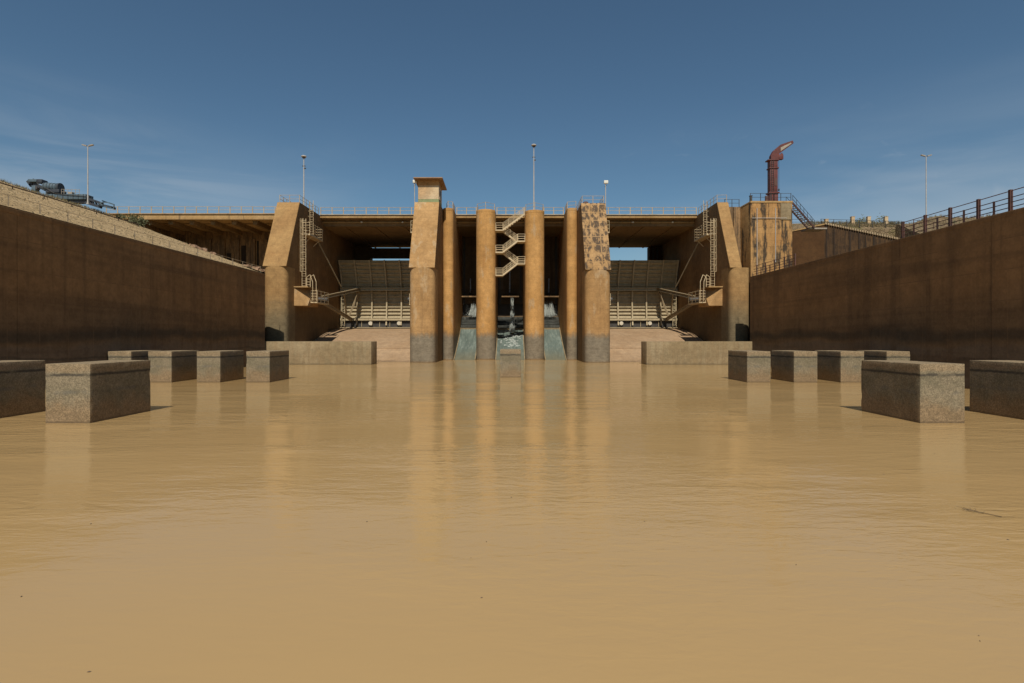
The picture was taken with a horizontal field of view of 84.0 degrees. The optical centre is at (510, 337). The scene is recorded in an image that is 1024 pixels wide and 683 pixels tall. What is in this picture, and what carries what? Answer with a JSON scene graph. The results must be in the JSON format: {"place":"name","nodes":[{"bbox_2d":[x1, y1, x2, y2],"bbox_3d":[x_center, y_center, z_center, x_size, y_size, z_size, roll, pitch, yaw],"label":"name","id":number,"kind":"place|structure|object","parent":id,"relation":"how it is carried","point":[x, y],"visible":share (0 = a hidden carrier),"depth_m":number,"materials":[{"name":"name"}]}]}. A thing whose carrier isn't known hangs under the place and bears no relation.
{"place":"outdoors","nodes":[
{"label":"outdoors","id":0,"kind":"place"},
{"bbox_2d":[0,181,263,272],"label":"embankment slope","id":1,"kind":"structure","parent":0,"point":[21,204],"depth_m":57.58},
{"bbox_2d":[0,182,138,226],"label":"slope railing","id":2,"kind":"object","parent":1,"relation":"on","point":[66,202],"visible":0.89,"depth_m":68.92,"materials":[{"name":"metal"}]},
{"bbox_2d":[26,179,115,209],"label":"crest machine","id":3,"kind":"object","parent":1,"relation":"on","point":[55,190],"visible":0.88,"depth_m":86.25,"materials":[{"name":"blue paint"}]},
{"bbox_2d":[82,144,93,203],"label":"lamp pole","id":4,"kind":"object","parent":1,"relation":"on","point":[87,172],"visible":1,"depth_m":82.93,"materials":[{"name":"metal"}]},
{"bbox_2d":[127,218,138,223],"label":"shrub","id":5,"kind":"object","parent":1,"relation":"on","point":[134,221],"visible":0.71,"depth_m":83.97,"materials":[{"name":"green plant"}]},
{"bbox_2d":[124,213,149,226],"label":"shrub","id":6,"kind":"object","parent":1,"relation":"on","point":[141,223],"visible":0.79,"depth_m":87.31,"materials":[{"name":"green plant"}]},
{"bbox_2d":[121,224,269,268],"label":"bridge abutment","id":7,"kind":"object","parent":1,"relation":"on","point":[248,247],"visible":0.23,"depth_m":101.00,"materials":[{"name":"concrete"}]},
{"bbox_2d":[105,213,274,234],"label":"deck span","id":8,"kind":"object","parent":7,"relation":"on","point":[217,223],"visible":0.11,"depth_m":91.96,"materials":[{"name":"concrete"}]},
{"bbox_2d":[106,206,275,212],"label":"deck railing","id":9,"kind":"object","parent":8,"relation":"on","point":[193,206],"visible":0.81,"depth_m":90.73,"materials":[{"name":"metal"}]},
{"bbox_2d":[184,243,264,273],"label":"rubble","id":10,"kind":"object","parent":1,"relation":"on","point":[206,249],"visible":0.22,"depth_m":77.35,"materials":[{"name":"beige stone"}]},
{"bbox_2d":[373,328,646,328],"bbox_3d":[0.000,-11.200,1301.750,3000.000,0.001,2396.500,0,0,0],"label":"reservoir water","id":11,"kind":"structure","parent":0,"point":[409,328],"depth_m":695.54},
{"bbox_2d":[0,360,1023,682],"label":"river water","id":12,"kind":"structure","parent":0,"point":[484,522],"depth_m":9.88,"materials":[{"name":"brown liquid"}]},
{"bbox_2d":[0,360,44,417],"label":"baffle block","id":13,"kind":"structure","parent":12,"relation":"in","point":[22,387],"depth_m":25.06,"materials":[{"name":"concrete"}]},
{"bbox_2d":[46,360,150,422],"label":"baffle block","id":14,"kind":"structure","parent":12,"relation":"in","point":[88,392],"depth_m":22.95,"materials":[{"name":"grey concrete"}]},
{"bbox_2d":[0,205,264,388],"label":"training wall","id":15,"kind":"structure","parent":12,"relation":"in","point":[69,292],"depth_m":43.45,"materials":[{"name":"concrete"}]},
{"bbox_2d":[2,193,260,272],"bbox_3d":[-31.300,-8.425,42.600,0.140,0.950,57.340,0,0,0],"label":"wall railing","id":16,"kind":"object","parent":15,"relation":"on","point":[119,226],"depth_m":44.95,"materials":[{"name":"metal"}]},
{"bbox_2d":[108,350,161,359],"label":"baffle block","id":17,"kind":"structure","parent":12,"relation":"in","point":[130,355],"depth_m":43.41,"materials":[{"name":"grey concrete"}]},
{"bbox_2d":[148,350,198,381],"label":"baffle block","id":18,"kind":"structure","parent":12,"relation":"in","point":[174,366],"depth_m":43.45,"materials":[{"name":"grey concrete"}]},
{"bbox_2d":[197,350,243,381],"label":"baffle block","id":19,"kind":"structure","parent":12,"relation":"in","point":[220,366],"depth_m":43.24,"materials":[{"name":"grey concrete"}]},
{"bbox_2d":[246,350,288,381],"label":"baffle block","id":20,"kind":"structure","parent":12,"relation":"in","point":[268,366],"depth_m":43.20,"materials":[{"name":"grey concrete"}]},
{"bbox_2d":[265,341,376,364],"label":"end sill","id":21,"kind":"structure","parent":12,"relation":"in","point":[332,352],"depth_m":71.60,"materials":[{"name":"grey concrete"}]},
{"bbox_2d":[314,329,409,361],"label":"spillway chute","id":22,"kind":"object","parent":12,"relation":"in","point":[393,345],"visible":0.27,"depth_m":88.48,"materials":[{"name":"beige concrete"}]},
{"bbox_2d":[318,260,409,327],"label":"radial gate","id":23,"kind":"structure","parent":22,"relation":"on","point":[377,292],"depth_m":101.08,"materials":[{"name":"grey metal"}]},
{"bbox_2d":[409,202,442,362],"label":"gate pier","id":24,"kind":"structure","parent":12,"relation":"in","point":[426,295],"depth_m":77.60,"materials":[{"name":"concrete"}]},
{"bbox_2d":[320,214,413,247],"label":"deck span","id":25,"kind":"object","parent":24,"relation":"on","point":[383,230],"visible":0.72,"depth_m":93.91,"materials":[{"name":"concrete"}]},
{"bbox_2d":[320,207,413,213],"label":"deck railing","id":26,"kind":"object","parent":25,"relation":"on","point":[366,208],"visible":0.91,"depth_m":90.72,"materials":[{"name":"metal"}]},
{"bbox_2d":[413,177,446,206],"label":"watch cabin","id":27,"kind":"object","parent":24,"relation":"on","point":[430,189],"visible":0.94,"depth_m":82.60,"materials":[{"name":"beige paint"}]},
{"bbox_2d":[413,180,416,204],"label":"lamp","id":28,"kind":"object","parent":27,"relation":"attached to","point":[414,181],"visible":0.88,"depth_m":83.14,"materials":[{"name":"paint"}]},
{"bbox_2d":[443,208,462,359],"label":"outlet column","id":29,"kind":"structure","parent":12,"relation":"in","point":[452,281],"depth_m":86.18,"materials":[{"name":"concrete"}]},
{"bbox_2d":[453,327,475,359],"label":"outlet chute","id":30,"kind":"object","parent":12,"relation":"in","point":[466,347],"visible":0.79,"depth_m":92.15,"materials":[{"name":"liquid"}]},
{"bbox_2d":[476,209,497,359],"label":"outlet column","id":31,"kind":"structure","parent":12,"relation":"in","point":[486,290],"depth_m":87.02,"materials":[{"name":"concrete"}]},
{"bbox_2d":[462,237,475,316],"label":"outlet wall","id":32,"kind":"structure","parent":31,"relation":"attached to","point":[469,263],"depth_m":101.70,"materials":[{"name":"concrete"}]},
{"bbox_2d":[456,214,475,236],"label":"deck span","id":33,"kind":"object","parent":32,"relation":"on","point":[466,224],"visible":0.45,"depth_m":92.10,"materials":[{"name":"concrete"}]},
{"bbox_2d":[456,207,476,213],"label":"deck railing","id":34,"kind":"object","parent":33,"relation":"on","point":[466,208],"visible":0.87,"depth_m":90.71,"materials":[{"name":"metal"}]},
{"bbox_2d":[461,317,475,327],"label":"outlet ledges","id":35,"kind":"object","parent":32,"relation":"attached to","point":[468,322],"visible":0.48,"depth_m":99.07,"materials":[{"name":"concrete"}]},
{"bbox_2d":[461,278,475,297],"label":"outlet platform","id":36,"kind":"structure","parent":32,"relation":"attached to","point":[470,295],"depth_m":100.25,"materials":[{"name":"metal"}]},
{"bbox_2d":[498,237,522,316],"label":"outlet wall","id":37,"kind":"structure","parent":31,"relation":"attached to","point":[510,307],"depth_m":101.70,"materials":[{"name":"concrete"}]},
{"bbox_2d":[497,317,522,327],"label":"outlet ledges","id":38,"kind":"object","parent":37,"relation":"attached to","point":[509,322],"visible":0.84,"depth_m":99.07,"materials":[{"name":"concrete"}]},
{"bbox_2d":[496,214,524,236],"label":"deck span","id":39,"kind":"object","parent":37,"relation":"on","point":[517,227],"visible":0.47,"depth_m":92.10,"materials":[{"name":"concrete"}]},
{"bbox_2d":[496,207,523,213],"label":"deck railing","id":40,"kind":"object","parent":39,"relation":"on","point":[509,207],"visible":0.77,"depth_m":90.72,"materials":[{"name":"metal"}]},
{"bbox_2d":[502,265,518,297],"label":"outlet platform","id":41,"kind":"structure","parent":37,"relation":"attached to","point":[509,295],"depth_m":100.71,"materials":[{"name":"metal"}]},
{"bbox_2d":[495,328,524,359],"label":"outlet chute","id":42,"kind":"object","parent":12,"relation":"in","point":[510,338],"visible":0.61,"depth_m":94.09,"materials":[{"name":"grey liquid"}]},
{"bbox_2d":[500,349,520,376],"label":"baffle block","id":43,"kind":"structure","parent":12,"relation":"in","point":[510,362],"depth_m":48.70,"materials":[{"name":"beige concrete"}]},
{"bbox_2d":[523,210,543,359],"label":"outlet column","id":44,"kind":"structure","parent":12,"relation":"in","point":[533,289],"depth_m":87.05,"materials":[{"name":"concrete"}]},
{"bbox_2d":[495,208,524,289],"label":"zigzag stairs","id":45,"kind":"structure","parent":44,"relation":"attached to","point":[512,237],"depth_m":87.81,"materials":[{"name":"beige metal"}]},
{"bbox_2d":[531,144,535,209],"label":"lamp pole","id":46,"kind":"object","parent":44,"relation":"on","point":[533,146],"visible":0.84,"depth_m":88.44,"materials":[{"name":"metal"}]},
{"bbox_2d":[544,237,557,316],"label":"outlet wall","id":47,"kind":"structure","parent":44,"relation":"attached to","point":[551,267],"depth_m":101.70,"materials":[{"name":"concrete"}]},
{"bbox_2d":[544,278,558,297],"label":"outlet platform","id":48,"kind":"structure","parent":47,"relation":"attached to","point":[548,295],"depth_m":100.25,"materials":[{"name":"metal"}]},
{"bbox_2d":[544,317,559,327],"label":"outlet ledges","id":49,"kind":"object","parent":47,"relation":"attached to","point":[551,322],"visible":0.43,"depth_m":99.07,"materials":[{"name":"concrete"}]},
{"bbox_2d":[544,214,563,236],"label":"deck span","id":50,"kind":"object","parent":47,"relation":"on","point":[553,225],"visible":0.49,"depth_m":92.10,"materials":[{"name":"concrete"}]},
{"bbox_2d":[544,207,563,213],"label":"deck railing","id":51,"kind":"object","parent":50,"relation":"on","point":[555,207],"visible":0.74,"depth_m":90.72,"materials":[{"name":"metal"}]},
{"bbox_2d":[544,327,566,359],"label":"outlet chute","id":52,"kind":"object","parent":12,"relation":"in","point":[553,346],"visible":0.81,"depth_m":92.15,"materials":[{"name":"grey liquid"}]},
{"bbox_2d":[558,208,576,359],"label":"outlet column","id":53,"kind":"structure","parent":12,"relation":"in","point":[567,274],"depth_m":86.17,"materials":[{"name":"concrete"}]},
{"bbox_2d":[577,203,610,362],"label":"gate pier","id":54,"kind":"structure","parent":12,"relation":"in","point":[593,296],"depth_m":77.60,"materials":[{"name":"concrete"}]},
{"bbox_2d":[604,180,607,202],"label":"lamp","id":55,"kind":"object","parent":54,"relation":"attached to","point":[605,182],"visible":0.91,"depth_m":82.35,"materials":[{"name":"metal"}]},
{"bbox_2d":[606,214,696,247],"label":"deck span","id":56,"kind":"object","parent":54,"relation":"on","point":[640,230],"visible":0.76,"depth_m":93.91,"materials":[{"name":"concrete"}]},
{"bbox_2d":[606,207,696,213],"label":"deck railing","id":57,"kind":"object","parent":56,"relation":"on","point":[652,208],"visible":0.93,"depth_m":90.72,"materials":[{"name":"metal"}]},
{"bbox_2d":[610,329,702,361],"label":"spillway chute","id":58,"kind":"object","parent":12,"relation":"in","point":[625,345],"visible":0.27,"depth_m":88.48,"materials":[{"name":"beige concrete"}]},
{"bbox_2d":[610,260,698,327],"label":"radial gate","id":59,"kind":"structure","parent":58,"relation":"on","point":[643,293],"depth_m":101.07,"materials":[{"name":"grey metal"}]},
{"bbox_2d":[641,341,751,364],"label":"end sill","id":60,"kind":"structure","parent":12,"relation":"in","point":[684,352],"depth_m":71.60,"materials":[{"name":"grey concrete"}]},
{"bbox_2d":[728,350,770,381],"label":"baffle block","id":61,"kind":"structure","parent":12,"relation":"in","point":[749,366],"depth_m":43.20,"materials":[{"name":"grey concrete"}]},
{"bbox_2d":[771,350,816,381],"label":"baffle block","id":62,"kind":"structure","parent":12,"relation":"in","point":[793,366],"depth_m":43.27,"materials":[{"name":"grey concrete"}]},
{"bbox_2d":[814,350,863,381],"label":"baffle block","id":63,"kind":"structure","parent":12,"relation":"in","point":[838,366],"depth_m":43.36,"materials":[{"name":"grey concrete"}]},
{"bbox_2d":[857,350,909,360],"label":"baffle block","id":64,"kind":"structure","parent":12,"relation":"in","point":[883,355],"depth_m":43.35,"materials":[{"name":"grey concrete"}]},
{"bbox_2d":[750,207,1023,388],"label":"training wall","id":65,"kind":"structure","parent":12,"relation":"in","point":[952,294],"depth_m":42.83,"materials":[{"name":"concrete"}]},
{"bbox_2d":[753,253,795,274],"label":"wall railing","id":66,"kind":"object","parent":65,"relation":"on","point":[761,269],"depth_m":66.25,"materials":[{"name":"metal"}]},
{"bbox_2d":[901,187,1023,237],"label":"wall railing","id":67,"kind":"object","parent":65,"relation":"on","point":[979,210],"depth_m":38.58,"materials":[{"name":"metal"}]},
{"bbox_2d":[861,360,964,422],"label":"baffle block","id":68,"kind":"structure","parent":12,"relation":"in","point":[922,392],"depth_m":22.91,"materials":[{"name":"grey concrete"}]},
{"bbox_2d":[957,506,1001,516],"bbox_3d":[9.074,3.361,11.035,0.216,0.062,0.699,0,0,-44],"label":"floating twig","id":69,"kind":"object","parent":12,"relation":"on","point":[979,512],"visible":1,"depth_m":11.03,"materials":[{"name":"wood"}]},
{"bbox_2d":[970,360,1023,419],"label":"baffle block","id":70,"kind":"structure","parent":12,"relation":"in","point":[996,387],"depth_m":24.79,"materials":[{"name":"concrete"}]},
{"bbox_2d":[0,0,1023,259],"label":"sky","id":71,"kind":"structure","parent":0,"point":[670,103],"materials":[{"name":"blue"}]},
{"bbox_2d":[792,223,956,238],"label":"bank ground","id":72,"kind":"structure","parent":0,"point":[894,231],"depth_m":94.27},
{"bbox_2d":[0,179,992,265],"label":"dry grass","id":73,"kind":"structure","parent":72,"relation":"on","point":[818,222],"depth_m":94.93,"materials":[{"name":"beige plant"}]},
{"bbox_2d":[749,282,749,340],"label":"return wall","id":74,"kind":"structure","parent":72,"relation":"on","point":[749,311],"depth_m":78.74,"materials":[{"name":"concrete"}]},
{"bbox_2d":[729,201,792,281],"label":"abutment block","id":75,"kind":"structure","parent":72,"relation":"on","point":[763,231],"depth_m":80.00,"materials":[{"name":"concrete"}]},
{"bbox_2d":[750,193,790,200],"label":"pier railing","id":76,"kind":"object","parent":75,"relation":"on","point":[768,193],"visible":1,"depth_m":80.19,"materials":[{"name":"grey metal"}]},
{"bbox_2d":[765,140,793,200],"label":"jib crane","id":77,"kind":"object","parent":75,"relation":"on","point":[775,156],"visible":0.89,"depth_m":84.04,"materials":[{"name":"red paint"}]},
{"bbox_2d":[786,195,826,231],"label":"access stairs","id":78,"kind":"structure","parent":75,"relation":"on","point":[810,229],"depth_m":84.53,"materials":[{"name":"grey metal"}]},
{"bbox_2d":[792,223,824,265],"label":"wing wall","id":79,"kind":"structure","parent":72,"relation":"on","point":[807,246],"depth_m":93.20,"materials":[{"name":"concrete"}]},
{"bbox_2d":[850,216,854,223],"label":"guard post","id":80,"kind":"object","parent":72,"relation":"on","point":[852,218],"visible":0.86,"depth_m":95.75,"materials":[{"name":"beige paint"}]},
{"bbox_2d":[822,222,898,257],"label":"retaining wall","id":81,"kind":"structure","parent":72,"relation":"on","point":[838,239],"depth_m":93.20,"materials":[{"name":"brown concrete"}]},
{"bbox_2d":[826,219,898,227],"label":"terrace railing","id":82,"kind":"object","parent":72,"relation":"on","point":[859,223],"visible":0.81,"depth_m":94.58,"materials":[{"name":"grey metal"}]},
{"bbox_2d":[855,214,883,223],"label":"shrub","id":83,"kind":"object","parent":72,"relation":"on","point":[864,219],"visible":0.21,"depth_m":98.79,"materials":[{"name":"green plant"}]},
{"bbox_2d":[883,216,888,223],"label":"guard post","id":84,"kind":"object","parent":72,"relation":"on","point":[885,218],"visible":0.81,"depth_m":95.75,"materials":[{"name":"beige paint"}]},
{"bbox_2d":[920,154,931,214],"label":"lamp pole","id":85,"kind":"object","parent":72,"relation":"on","point":[926,179],"visible":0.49,"depth_m":88.53,"materials":[{"name":"metal"}]},
{"bbox_2d":[915,216,986,223],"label":"scrubby rise","id":86,"kind":"structure","parent":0,"point":[942,218],"depth_m":108.80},
{"label":"river bed","id":87,"kind":"structure","parent":0,"visible":0},
{"bbox_2d":[263,202,355,340],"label":"gate pier","id":88,"kind":"structure","parent":87,"relation":"on","point":[286,319],"depth_m":81.67,"materials":[{"name":"concrete"}]},
{"bbox_2d":[280,195,318,213],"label":"pier railing","id":89,"kind":"object","parent":88,"relation":"on","point":[303,201],"visible":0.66,"depth_m":84.99,"materials":[{"name":"metal"}]},
{"bbox_2d":[301,155,306,204],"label":"lamp pole","id":90,"kind":"object","parent":88,"relation":"on","point":[303,156],"visible":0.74,"depth_m":87.93,"materials":[{"name":"metal"}]},
{"bbox_2d":[294,286,318,306],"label":"trunnion corbel","id":91,"kind":"object","parent":88,"relation":"attached to","point":[302,296],"visible":0.93,"depth_m":80.20,"materials":[{"name":"concrete"}]},
{"bbox_2d":[300,220,305,278],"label":"caged ladder","id":92,"kind":"object","parent":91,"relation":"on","point":[303,249],"visible":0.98,"depth_m":82.18,"materials":[{"name":"beige metal"}]},
{"bbox_2d":[306,275,328,304],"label":"pier platform","id":93,"kind":"structure","parent":91,"relation":"attached to","point":[317,299],"depth_m":81.02,"materials":[{"name":"beige paint"}]},
{"bbox_2d":[302,200,322,246],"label":"pier platform","id":94,"kind":"structure","parent":88,"relation":"attached to","point":[317,239],"depth_m":85.00,"materials":[{"name":"beige paint"}]},
{"bbox_2d":[318,242,346,294],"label":"hoist strut","id":95,"kind":"object","parent":94,"relation":"hanging from","point":[330,266],"visible":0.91,"depth_m":91.46,"materials":[{"name":"metal"}]},
{"bbox_2d":[356,246,410,328],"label":"wall","id":96,"kind":"structure","parent":88,"relation":"attached to","point":[366,253],"depth_m":111.80,"materials":[{"name":"concrete"}]},
{"bbox_2d":[661,202,748,340],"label":"gate pier","id":97,"kind":"structure","parent":87,"relation":"on","point":[728,320],"depth_m":82.92,"materials":[{"name":"concrete"}]},
{"bbox_2d":[647,247,661,328],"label":"guide wall","id":98,"kind":"structure","parent":97,"relation":"attached to","point":[654,253],"depth_m":112.00,"materials":[{"name":"concrete"}]},
{"bbox_2d":[694,200,712,246],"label":"pier platform","id":99,"kind":"structure","parent":97,"relation":"attached to","point":[699,239],"depth_m":84.97,"materials":[{"name":"beige paint"}]},
{"bbox_2d":[673,242,698,290],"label":"hoist strut","id":100,"kind":"object","parent":99,"relation":"hanging from","point":[686,265],"visible":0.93,"depth_m":91.42,"materials":[{"name":"metal"}]},
{"bbox_2d":[698,286,722,306],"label":"trunnion corbel","id":101,"kind":"object","parent":97,"relation":"attached to","point":[713,296],"visible":0.97,"depth_m":80.20,"materials":[{"name":"concrete"}]},
{"bbox_2d":[688,275,709,304],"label":"pier platform","id":102,"kind":"structure","parent":101,"relation":"attached to","point":[702,296],"depth_m":81.01,"materials":[{"name":"beige paint"}]},
{"bbox_2d":[710,218,716,285],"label":"caged ladder","id":103,"kind":"object","parent":101,"relation":"on","point":[713,244],"visible":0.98,"depth_m":82.17,"materials":[{"name":"beige metal"}]},
{"bbox_2d":[698,195,726,213],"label":"pier railing","id":104,"kind":"object","parent":97,"relation":"on","point":[708,204],"visible":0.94,"depth_m":85.61,"materials":[{"name":"metal"}]}
]}

